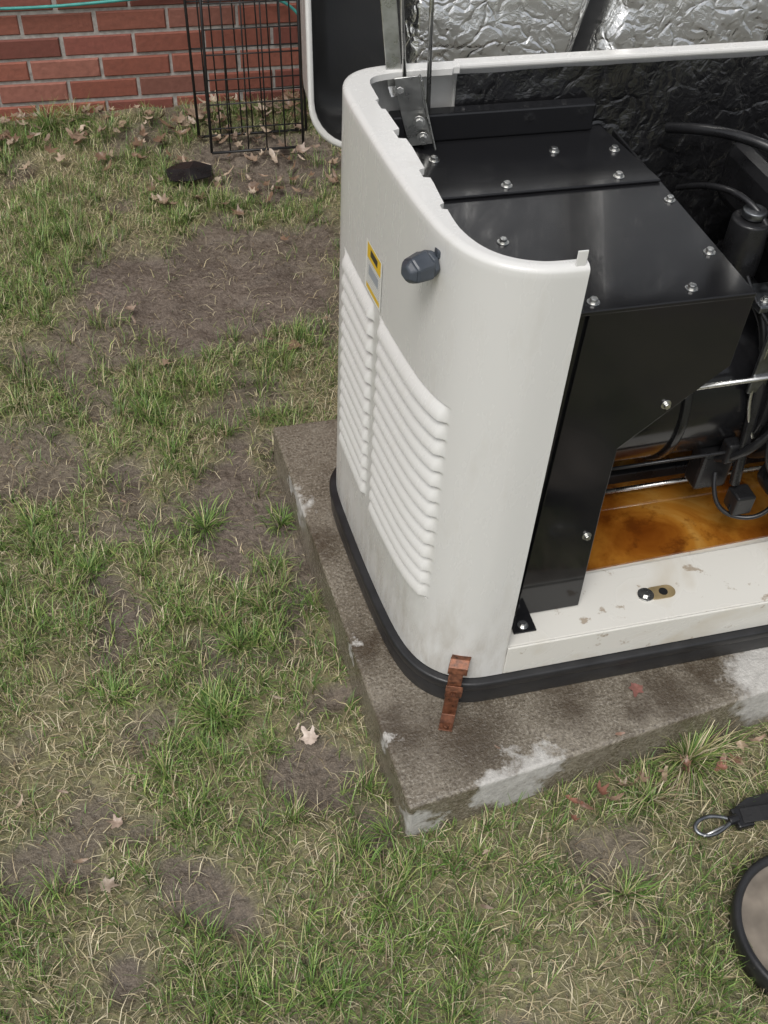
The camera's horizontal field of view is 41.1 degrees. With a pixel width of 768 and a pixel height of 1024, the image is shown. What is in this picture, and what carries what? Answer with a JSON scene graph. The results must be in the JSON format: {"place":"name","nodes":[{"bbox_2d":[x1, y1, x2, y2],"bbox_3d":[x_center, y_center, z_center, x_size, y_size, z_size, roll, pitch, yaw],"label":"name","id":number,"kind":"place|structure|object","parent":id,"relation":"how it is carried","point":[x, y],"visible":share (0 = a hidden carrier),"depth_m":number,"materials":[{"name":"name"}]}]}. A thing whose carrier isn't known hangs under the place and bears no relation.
{"place":"outdoors","nodes":[
{"label":"outdoors","id":0,"kind":"place"},
{"bbox_2d":[0,86,767,1023],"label":"ground","id":1,"kind":"structure","parent":0,"point":[160,298],"depth_m":1.73,"materials":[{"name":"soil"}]},
{"bbox_2d":[0,0,296,14],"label":"garden hose","id":2,"kind":"object","parent":1,"relation":"on","point":[81,4],"visible":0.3,"depth_m":3.00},
{"bbox_2d":[0,0,302,120],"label":"bricks","id":3,"kind":"object","parent":1,"relation":"on","point":[111,20],"visible":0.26,"depth_m":3.17,"materials":[{"name":"red brick"}]},
{"bbox_2d":[165,161,212,181],"bbox_3d":[-0.569,-0.990,2.976,0.136,0.023,0.101,5,46,1],"label":"plastic scrap","id":4,"kind":"object","parent":1,"relation":"on","point":[196,170],"visible":1,"depth_m":2.97,"materials":[{"name":"black plastic"}]},
{"bbox_2d":[183,0,307,137],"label":"wire fence panel","id":5,"kind":"object","parent":1,"relation":"on","point":[228,91],"visible":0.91,"depth_m":3.08,"materials":[{"name":"black metal"}]},
{"bbox_2d":[199,0,304,153],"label":"wire fence panel","id":6,"kind":"object","parent":1,"relation":"on","point":[244,78],"visible":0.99,"depth_m":3.02,"materials":[{"name":"black metal"}]},
{"bbox_2d":[0,90,764,976],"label":"fallen leaves","id":7,"kind":"object","parent":1,"relation":"on","point":[310,736],"visible":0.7,"depth_m":3.02,"materials":[{"name":"brown plant"}]},
{"bbox_2d":[273,419,767,838],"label":"concrete pad","id":8,"kind":"object","parent":1,"relation":"on","point":[465,768],"visible":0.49,"depth_m":1.66,"materials":[{"name":"grey concrete"}]},
{"bbox_2d":[438,674,462,731],"bbox_3d":[0.106,0.286,1.601,0.024,0.106,0.069,11,46,7],"label":"hold down strap","id":9,"kind":"object","parent":8,"relation":"on","point":[449,709],"visible":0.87,"depth_m":1.62,"materials":[{"name":"brown metal"}]},
{"bbox_2d":[443,722,448,728],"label":"anchor bolt","id":10,"kind":"object","parent":9,"relation":"on","point":[445,725],"visible":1,"depth_m":1.61,"materials":[{"name":"brown metal"}]},
{"bbox_2d":[444,685,462,698],"bbox_3d":[0.108,0.281,1.594,0.027,0.026,0.006,7,46,3],"label":"strap clip","id":11,"kind":"object","parent":9,"relation":"attached to","point":[456,690],"visible":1,"depth_m":1.59,"materials":[{"name":"brown metal"}]},
{"bbox_2d":[447,654,471,675],"bbox_3d":[0.117,0.235,1.578,0.034,0.018,0.028,7,46,3],"label":"strap hood","id":12,"kind":"object","parent":9,"relation":"attached to","point":[458,665],"visible":1,"depth_m":1.57,"materials":[{"name":"brown metal"}]},
{"bbox_2d":[331,501,767,702],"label":"rubber trim","id":13,"kind":"structure","parent":8,"relation":"on","point":[421,683],"depth_m":1.69,"materials":[{"name":"black rubber"}]},
{"bbox_2d":[329,468,767,690],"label":"rubber trim lip","id":14,"kind":"object","parent":13,"relation":"attached to","point":[412,662],"visible":0.41,"depth_m":1.68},
{"bbox_2d":[506,541,767,651],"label":"front ledge","id":15,"kind":"object","parent":13,"relation":"on","point":[712,580],"visible":0.56,"depth_m":1.68,"materials":[{"name":"white metal"}]},
{"bbox_2d":[502,601,767,672],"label":"front ledge lip","id":16,"kind":"object","parent":15,"relation":"attached to","point":[591,644],"visible":1,"depth_m":1.65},
{"bbox_2d":[648,585,675,599],"bbox_3d":[0.453,0.131,1.677,0.050,0.002,0.026,-8,47,-11],"label":"lift plate","id":17,"kind":"object","parent":15,"relation":"on","point":[669,588],"visible":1,"depth_m":1.68,"materials":[{"name":"beige metal"}]},
{"bbox_2d":[637,588,653,601],"bbox_3d":[0.427,0.135,1.672,0.027,0.002,0.027,-8,47,-11],"label":"lift washer","id":18,"kind":"object","parent":17,"relation":"on","point":[642,597],"visible":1,"depth_m":1.67,"materials":[{"name":"silver metal"}]},
{"bbox_2d":[642,590,649,596],"bbox_3d":[0.427,0.133,1.669,0.011,0.004,0.013,-8,47,-11],"label":"lift screw","id":19,"kind":"object","parent":18,"relation":"in","point":[645,593],"visible":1,"depth_m":1.67,"materials":[{"name":"metal"}]},
{"bbox_2d":[659,588,667,594],"bbox_3d":[0.457,0.130,1.677,0.015,0.001,0.015,-8,47,-11],"label":"lift hole","id":20,"kind":"object","parent":17,"relation":"on","point":[663,591],"visible":1,"depth_m":1.68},
{"bbox_2d":[502,537,767,670],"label":"base pan","id":21,"kind":"object","parent":8,"relation":"on","point":[720,547],"visible":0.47,"depth_m":1.77,"materials":[{"name":"white metal"}]},
{"bbox_2d":[336,61,589,677],"bbox_3d":[0.058,-0.179,1.520,0.184,0.749,0.535,-8,47,-11],"label":"end panel","id":22,"kind":"object","parent":21,"relation":"on","point":[452,375],"visible":1,"depth_m":1.34,"materials":[{"name":"paint"}]},
{"bbox_2d":[365,238,381,311],"bbox_3d":[-0.014,-0.319,1.375,0.005,0.076,0.068,-8,47,-11],"label":"warning label","id":23,"kind":"object","parent":22,"relation":"attached to","point":[373,276],"visible":1,"depth_m":1.37,"materials":[{"name":"yellow paper"}]},
{"bbox_2d":[380,0,401,97],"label":"lid arm","id":24,"kind":"object","parent":22,"relation":"on","point":[390,27],"visible":0.93,"depth_m":1.39},
{"bbox_2d":[400,0,405,76],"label":"prop rod","id":25,"kind":"object","parent":24,"relation":"attached to","point":[402,18],"visible":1,"depth_m":1.38,"materials":[{"name":"metal"}]},
{"bbox_2d":[394,75,432,145],"bbox_3d":[0.042,-0.560,1.431,0.054,0.097,0.031,-8,47,-11],"label":"hinge plate","id":26,"kind":"object","parent":22,"relation":"attached to","point":[411,102],"visible":0.83,"depth_m":1.43,"materials":[{"name":"metal"}]},
{"bbox_2d":[397,87,403,94],"bbox_3d":[0.023,-0.583,1.416,0.011,0.012,0.008,-8,47,-11],"label":"bolt head","id":27,"kind":"object","parent":26,"relation":"attached to","point":[400,90],"visible":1,"depth_m":1.41},
{"bbox_2d":[413,116,424,128],"bbox_3d":[0.049,-0.544,1.429,0.017,0.017,0.007,-8,47,-11],"label":"bolt","id":28,"kind":"object","parent":26,"relation":"attached to","point":[416,118],"visible":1,"depth_m":1.43,"materials":[{"name":"metal"}]},
{"bbox_2d":[415,118,422,126],"bbox_3d":[0.049,-0.542,1.427,0.011,0.012,0.008,-8,47,-11],"label":"bolt head","id":29,"kind":"object","parent":26,"relation":"attached to","point":[419,122],"visible":1,"depth_m":1.43},
{"bbox_2d":[417,132,428,144],"bbox_3d":[0.055,-0.526,1.444,0.017,0.017,0.007,-8,47,-11],"label":"bolt","id":30,"kind":"object","parent":26,"relation":"attached to","point":[422,133],"visible":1,"depth_m":1.44,"materials":[{"name":"metal"}]},
{"bbox_2d":[419,135,426,142],"bbox_3d":[0.055,-0.525,1.441,0.011,0.012,0.008,-8,47,-11],"label":"bolt head","id":31,"kind":"object","parent":26,"relation":"attached to","point":[422,138],"visible":1,"depth_m":1.44},
{"bbox_2d":[419,74,435,149],"bbox_3d":[0.061,-0.554,1.421,0.026,0.094,0.036,-8,47,-11],"label":"hinge plate flange","id":32,"kind":"object","parent":26,"relation":"attached to","point":[425,102],"visible":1,"depth_m":1.41,"materials":[{"name":"silver metal"}]},
{"bbox_2d":[426,0,433,112],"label":"prop rod","id":33,"kind":"object","parent":26,"relation":"attached to","point":[430,47],"visible":1,"depth_m":1.38,"materials":[{"name":"metal"}]},
{"bbox_2d":[404,251,434,283],"bbox_3d":[0.039,-0.275,1.154,0.033,0.037,0.036,-8,47,-11],"label":"lock knob","id":34,"kind":"object","parent":22,"relation":"attached to","point":[423,263],"visible":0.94,"depth_m":1.14,"materials":[{"name":"grey plastic"}]},
{"bbox_2d":[401,260,417,282],"bbox_3d":[0.027,-0.269,1.147,0.014,0.029,0.023,-8,47,-11],"label":"lock tip","id":35,"kind":"object","parent":34,"relation":"attached to","point":[409,272],"visible":1,"depth_m":1.14,"materials":[{"name":"grey plastic"}]},
{"bbox_2d":[423,250,439,276],"bbox_3d":[0.051,-0.281,1.160,0.020,0.032,0.031,-8,47,-11],"label":"lock neck","id":36,"kind":"object","parent":34,"relation":"attached to","point":[433,256],"visible":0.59,"depth_m":1.15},
{"bbox_2d":[435,247,440,258],"bbox_3d":[0.063,-0.296,1.154,0.012,0.010,0.024,-8,47,-11],"label":"lock fin","id":37,"kind":"object","parent":34,"relation":"attached to","point":[438,253],"visible":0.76,"depth_m":1.15,"materials":[{"name":"grey metal"}]},
{"bbox_2d":[575,250,588,266],"bbox_3d":[0.210,-0.269,1.085,0.012,0.019,0.002,-8,47,-11],"label":"panel edge tab","id":38,"kind":"object","parent":22,"relation":"on","point":[582,257],"visible":1,"depth_m":1.08,"materials":[{"name":"paint"}]},
{"bbox_2d":[515,316,587,611],"bbox_3d":[0.201,-0.193,1.575,0.379,0.571,0.432,-8,47,-11],"label":"duct body","id":39,"kind":"object","parent":21,"relation":"on","point":[577,344],"visible":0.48,"depth_m":1.32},
{"bbox_2d":[431,155,437,160],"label":"bolt head","id":40,"kind":"object","parent":39,"relation":"on","point":[434,157],"visible":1,"depth_m":1.44},
{"bbox_2d":[429,157,439,162],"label":"bolt","id":41,"kind":"object","parent":39,"relation":"on","point":[431,161],"visible":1,"depth_m":1.44,"materials":[{"name":"metal"}]},
{"bbox_2d":[497,239,508,245],"bbox_3d":[0.152,-0.345,1.308,0.016,0.001,0.016,-8,47,-11],"label":"bolt","id":42,"kind":"object","parent":39,"relation":"on","point":[503,244],"visible":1,"depth_m":1.30,"materials":[{"name":"metal"}]},
{"bbox_2d":[499,236,506,242],"bbox_3d":[0.152,-0.347,1.306,0.009,0.005,0.011,-8,47,-11],"label":"bolt head","id":43,"kind":"object","parent":42,"relation":"attached to","point":[502,239],"visible":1,"depth_m":1.30},
{"bbox_2d":[501,183,511,188],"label":"bolt","id":44,"kind":"object","parent":39,"relation":"on","point":[506,187],"visible":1,"depth_m":1.40,"materials":[{"name":"metal"}]},
{"bbox_2d":[503,180,510,186],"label":"bolt head","id":45,"kind":"object","parent":44,"relation":"attached to","point":[507,183],"visible":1,"depth_m":1.40},
{"bbox_2d":[517,620,527,628],"bbox_3d":[0.219,0.178,1.613,0.017,0.001,0.017,-8,47,-11],"label":"bolt","id":46,"kind":"object","parent":39,"relation":"on","point":[520,627],"visible":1,"depth_m":1.61,"materials":[{"name":"metal"}]},
{"bbox_2d":[519,620,526,626],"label":"bolt head","id":47,"kind":"object","parent":46,"relation":"attached to","point":[522,623],"visible":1,"depth_m":1.61},
{"bbox_2d":[587,298,599,305],"bbox_3d":[0.250,-0.251,1.224,0.016,0.001,0.016,-8,47,-11],"label":"bolt","id":48,"kind":"object","parent":39,"relation":"on","point":[593,304],"visible":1,"depth_m":1.22,"materials":[{"name":"metal"}]},
{"bbox_2d":[589,296,597,303],"bbox_3d":[0.250,-0.253,1.222,0.009,0.005,0.011,-8,47,-11],"label":"bolt head","id":49,"kind":"object","parent":48,"relation":"attached to","point":[593,299],"visible":1,"depth_m":1.22},
{"bbox_2d":[443,181,755,316],"bbox_3d":[0.243,-0.340,1.314,0.370,0.006,0.282,-8,47,-11],"label":"metal panel","id":50,"kind":"object","parent":39,"relation":"attached to","point":[645,244],"visible":0.56,"depth_m":1.32,"materials":[{"name":"black metal"}]},
{"bbox_2d":[613,173,624,178],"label":"bolt","id":51,"kind":"object","parent":39,"relation":"on","point":[615,176],"visible":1,"depth_m":1.43,"materials":[{"name":"metal"}]},
{"bbox_2d":[615,171,622,176],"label":"bolt head","id":52,"kind":"object","parent":51,"relation":"attached to","point":[619,174],"visible":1,"depth_m":1.43},
{"bbox_2d":[611,129,646,166],"bbox_3d":[0.354,-0.338,1.702,0.004,0.550,0.148,-8,47,-11],"label":"divider","id":53,"kind":"object","parent":39,"relation":"attached to","point":[617,137],"visible":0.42,"depth_m":1.53,"materials":[{"name":"black plastic"}]},
{"bbox_2d":[515,297,754,615],"bbox_3d":[0.333,-0.053,1.442,0.229,0.579,0.004,-8,47,-11],"label":"duct front","id":54,"kind":"object","parent":39,"relation":"attached to","point":[634,370],"visible":1,"depth_m":1.34,"materials":[{"name":"black metal"}]},
{"bbox_2d":[512,613,536,634],"bbox_3d":[0.218,0.177,1.617,0.038,0.004,0.034,-8,47,-11],"label":"duct foot","id":55,"kind":"object","parent":54,"relation":"attached to","point":[527,618],"visible":0.76,"depth_m":1.61},
{"bbox_2d":[584,534,590,540],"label":"bolt head","id":56,"kind":"object","parent":54,"relation":"attached to","point":[587,537],"visible":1,"depth_m":1.52},
{"bbox_2d":[661,400,670,408],"bbox_3d":[0.374,-0.142,1.358,0.015,0.014,0.001,-8,47,-11],"label":"bolt","id":57,"kind":"object","parent":39,"relation":"attached to","point":[664,402],"visible":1,"depth_m":1.35,"materials":[{"name":"metal"}]},
{"bbox_2d":[663,402,670,409],"bbox_3d":[0.375,-0.140,1.356,0.009,0.010,0.005,-8,47,-11],"label":"bolt head","id":58,"kind":"object","parent":57,"relation":"attached to","point":[667,405],"visible":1,"depth_m":1.35},
{"bbox_2d":[664,197,675,202],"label":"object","id":59,"kind":"object","parent":39,"relation":"on","point":[668,201],"visible":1,"depth_m":1.40,"materials":[{"name":"metal"}]},
{"bbox_2d":[666,194,673,200],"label":"bolt head","id":60,"kind":"object","parent":59,"relation":"attached to","point":[669,197],"visible":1,"depth_m":1.40},
{"bbox_2d":[614,308,767,461],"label":"alternator barrel","id":61,"kind":"object","parent":39,"relation":"on","point":[717,416],"visible":0.16,"depth_m":1.59,"materials":[{"name":"black metal"}]},
{"bbox_2d":[642,393,692,459],"bbox_3d":[0.426,-0.241,1.690,0.014,0.312,0.312,-8,47,-11],"label":"barrel band","id":62,"kind":"object","parent":61,"relation":"attached to","point":[681,426],"visible":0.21,"depth_m":1.59,"materials":[{"name":"black metal"}]},
{"bbox_2d":[685,446,731,488],"bbox_3d":[0.548,-0.081,1.724,0.060,0.080,0.040,-8,47,-11],"label":"regulator","id":63,"kind":"object","parent":61,"relation":"attached to","point":[699,473],"visible":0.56,"depth_m":1.71,"materials":[{"name":"black plastic"}]},
{"bbox_2d":[675,182,767,236],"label":"hose","id":64,"kind":"object","parent":61,"relation":"attached to","point":[745,199],"visible":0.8,"depth_m":1.51,"materials":[{"name":"black plastic"}]},
{"bbox_2d":[718,436,739,463],"bbox_3d":[0.561,-0.100,1.659,0.025,0.040,0.025,-8,47,-11],"label":"connector","id":65,"kind":"object","parent":61,"relation":"attached to","point":[730,446],"visible":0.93,"depth_m":1.65,"materials":[{"name":"black plastic"}]},
{"bbox_2d":[713,429,767,461],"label":"hose","id":66,"kind":"object","parent":61,"relation":"attached to","point":[757,443],"visible":0.82,"depth_m":1.62,"materials":[{"name":"black plastic"}]},
{"bbox_2d":[716,239,767,457],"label":"flywheel housing","id":67,"kind":"object","parent":61,"relation":"attached to","point":[761,275],"visible":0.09,"depth_m":1.61,"materials":[{"name":"black metal"}]},
{"bbox_2d":[611,447,760,470],"bbox_3d":[0.531,-0.093,1.651,0.440,0.006,0.006,-8,47,-11],"label":"tie rod","id":68,"kind":"object","parent":67,"relation":"attached to","point":[668,460],"visible":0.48,"depth_m":1.63,"materials":[{"name":"black metal"}]},
{"bbox_2d":[698,375,767,389],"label":"tie rod","id":69,"kind":"object","parent":67,"relation":"attached to","point":[734,382],"depth_m":1.53,"materials":[{"name":"metal"}]},
{"bbox_2d":[712,472,767,519],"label":"hose","id":70,"kind":"object","parent":67,"relation":"attached to","point":[721,509],"visible":1,"depth_m":1.72,"materials":[{"name":"black plastic"}]},
{"bbox_2d":[723,484,755,515],"bbox_3d":[0.594,-0.021,1.710,0.035,0.040,0.035,-8,47,-11],"label":"connector","id":71,"kind":"object","parent":70,"relation":"attached to","point":[739,499],"visible":0.99,"depth_m":1.70,"materials":[{"name":"black plastic"}]},
{"bbox_2d":[745,275,767,325],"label":"hose","id":72,"kind":"object","parent":67,"relation":"attached to","point":[763,315],"visible":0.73,"depth_m":1.48,"materials":[{"name":"black plastic"}]},
{"bbox_2d":[752,282,767,312],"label":"bracket plate","id":73,"kind":"object","parent":72,"relation":"on","point":[760,290],"visible":0.5,"depth_m":1.49,"materials":[{"name":"metal"}]},
{"bbox_2d":[757,463,767,494],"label":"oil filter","id":74,"kind":"object","parent":67,"relation":"attached to","point":[762,476],"visible":0.93,"depth_m":1.67,"materials":[{"name":"black metal"}]},
{"bbox_2d":[765,441,767,471],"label":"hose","id":75,"kind":"object","parent":67,"relation":"attached to","point":[766,456],"visible":1,"depth_m":1.61,"materials":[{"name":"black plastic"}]},
{"bbox_3d":[0.827,-0.307,1.750,0.265,0.420,0.260,-8,47,-11],"label":"engine block","id":76,"kind":"object","parent":67,"relation":"attached to","visible":0},
{"bbox_2d":[718,142,767,251],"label":"air cleaner","id":77,"kind":"object","parent":76,"relation":"on","point":[745,170],"visible":0.7,"depth_m":1.53,"materials":[{"name":"black plastic"}]},
{"bbox_2d":[664,122,767,152],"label":"hose","id":78,"kind":"object","parent":77,"relation":"on","point":[746,138],"visible":1,"depth_m":1.50,"materials":[{"name":"black plastic"}]},
{"bbox_2d":[720,209,767,279],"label":"carb body","id":79,"kind":"object","parent":77,"relation":"attached to","point":[743,245],"visible":0.62,"depth_m":1.49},
{"bbox_2d":[741,204,767,221],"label":"carb cap","id":80,"kind":"object","parent":79,"relation":"attached to","point":[748,213],"visible":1,"depth_m":1.47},
{"bbox_2d":[753,134,767,158],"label":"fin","id":81,"kind":"object","parent":77,"relation":"on","point":[765,154],"visible":0.2,"depth_m":1.51,"materials":[{"name":"black metal"}]},
{"bbox_2d":[762,133,767,139],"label":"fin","id":82,"kind":"object","parent":77,"relation":"on","point":[764,135],"visible":0.55,"depth_m":1.54,"materials":[{"name":"black metal"}]},
{"bbox_2d":[729,306,767,485],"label":"hose","id":83,"kind":"object","parent":61,"relation":"attached to","point":[739,464],"visible":0.48,"depth_m":1.60,"materials":[{"name":"black plastic"}]},
{"bbox_2d":[746,334,767,393],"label":"bracket plate","id":84,"kind":"object","parent":61,"relation":"attached to","point":[761,367],"visible":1,"depth_m":1.54,"materials":[{"name":"metal"}]},
{"bbox_2d":[747,348,767,438],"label":"fuel line","id":85,"kind":"object","parent":61,"relation":"attached to","point":[750,396],"visible":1,"depth_m":1.59,"materials":[{"name":"rubber"}]},
{"bbox_2d":[750,277,767,439],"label":"barrel band","id":86,"kind":"object","parent":61,"relation":"attached to","point":[761,422],"visible":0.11,"depth_m":1.62,"materials":[{"name":"black metal"}]},
{"bbox_2d":[685,284,697,291],"bbox_3d":[0.377,-0.275,1.254,0.016,0.001,0.016,-8,47,-11],"label":"bolt","id":87,"kind":"object","parent":39,"relation":"on","point":[690,290],"visible":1,"depth_m":1.25,"materials":[{"name":"metal"}]},
{"bbox_2d":[687,282,696,289],"bbox_3d":[0.377,-0.277,1.252,0.009,0.005,0.011,-8,47,-11],"label":"bolt head","id":88,"kind":"object","parent":87,"relation":"attached to","point":[692,285],"visible":1,"depth_m":1.25},
{"bbox_2d":[703,248,715,255],"bbox_3d":[0.418,-0.334,1.314,0.016,0.001,0.016,-8,47,-11],"label":"bolt","id":89,"kind":"object","parent":39,"relation":"on","point":[710,254],"visible":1,"depth_m":1.31,"materials":[{"name":"metal"}]},
{"bbox_2d":[705,246,713,252],"bbox_3d":[0.418,-0.336,1.312,0.009,0.005,0.011,-8,47,-11],"label":"bolt head","id":90,"kind":"object","parent":89,"relation":"attached to","point":[709,249],"visible":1,"depth_m":1.31},
{"bbox_2d":[451,51,767,106],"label":"back wall","id":91,"kind":"structure","parent":21,"relation":"on","point":[595,63],"depth_m":1.50,"materials":[{"name":"metal"}]},
{"bbox_2d":[300,0,341,147],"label":"lid shell","id":92,"kind":"object","parent":91,"relation":"attached to","point":[306,38],"visible":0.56,"depth_m":1.49},
{"bbox_2d":[397,0,588,63],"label":"foil pad","id":93,"kind":"object","parent":92,"relation":"on","point":[474,28],"visible":0.63,"depth_m":1.58,"materials":[{"name":"silver metal"}]},
{"bbox_2d":[311,0,767,140],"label":"lid lining","id":94,"kind":"object","parent":92,"relation":"attached to","point":[347,38],"visible":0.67,"depth_m":1.58,"materials":[{"name":"black plastic"}]},
{"bbox_2d":[586,0,767,50],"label":"foil pad","id":95,"kind":"object","parent":92,"relation":"on","point":[625,24],"visible":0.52,"depth_m":1.65,"materials":[{"name":"silver metal"}]},
{"bbox_2d":[453,41,767,69],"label":"back rim","id":96,"kind":"object","parent":91,"relation":"attached to","point":[592,56],"visible":1,"depth_m":1.48,"materials":[{"name":"paint"}]},
{"bbox_2d":[454,55,767,244],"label":"foil back wall","id":97,"kind":"structure","parent":21,"relation":"on","point":[639,106],"depth_m":1.56,"materials":[{"name":"black"}]},
{"bbox_2d":[586,450,767,571],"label":"oil pool","id":98,"kind":"structure","parent":21,"relation":"on","point":[638,525],"depth_m":1.82,"materials":[{"name":"liquid"}]},
{"bbox_2d":[608,457,764,484],"bbox_3d":[0.650,-0.098,1.919,0.840,0.024,0.015,-8,47,-11],"label":"tray back rail","id":99,"kind":"object","parent":21,"relation":"attached to","point":[647,472],"visible":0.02,"depth_m":1.88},
{"bbox_2d":[693,792,767,837],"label":"snap hook strap","id":100,"kind":"object","parent":1,"relation":"on","point":[746,813],"visible":1,"depth_m":1.60,"materials":[{"name":"metal"}]},
{"bbox_2d":[728,855,767,995],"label":"round pan","id":101,"kind":"object","parent":1,"relation":"on","point":[748,919],"visible":0.98,"depth_m":1.48,"materials":[{"name":"plastic"}]},
{"bbox_2d":[389,97,595,140],"bbox_3d":[0.158,-0.570,1.490,0.310,0.041,0.024,-8,47,-11],"label":"duct rear riser","id":102,"kind":"object","parent":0,"point":[503,119],"visible":0.74,"depth_m":1.48,"materials":[{"name":"black metal"}]},
{"bbox_2d":[412,125,660,200],"bbox_3d":[0.182,-0.497,1.453,0.382,0.004,0.171,-8,47,-11],"label":"metal panel","id":103,"kind":"object","parent":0,"point":[487,167],"visible":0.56,"depth_m":1.45,"materials":[{"name":"black metal"}]},
{"bbox_2d":[551,145,557,151],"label":"bolt head","id":104,"kind":"object","parent":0,"point":[554,148],"visible":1,"depth_m":1.47},
{"bbox_2d":[611,144,617,149],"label":"bolt head","id":105,"kind":"object","parent":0,"point":[614,146],"visible":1,"depth_m":1.48},
{"bbox_2d":[605,465,761,493],"bbox_3d":[0.569,-0.062,1.864,0.390,0.011,0.009,-8,47,-11],"label":"tray rod","id":106,"kind":"object","parent":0,"point":[659,483],"depth_m":1.84,"materials":[{"name":"silver metal"}]}
]}

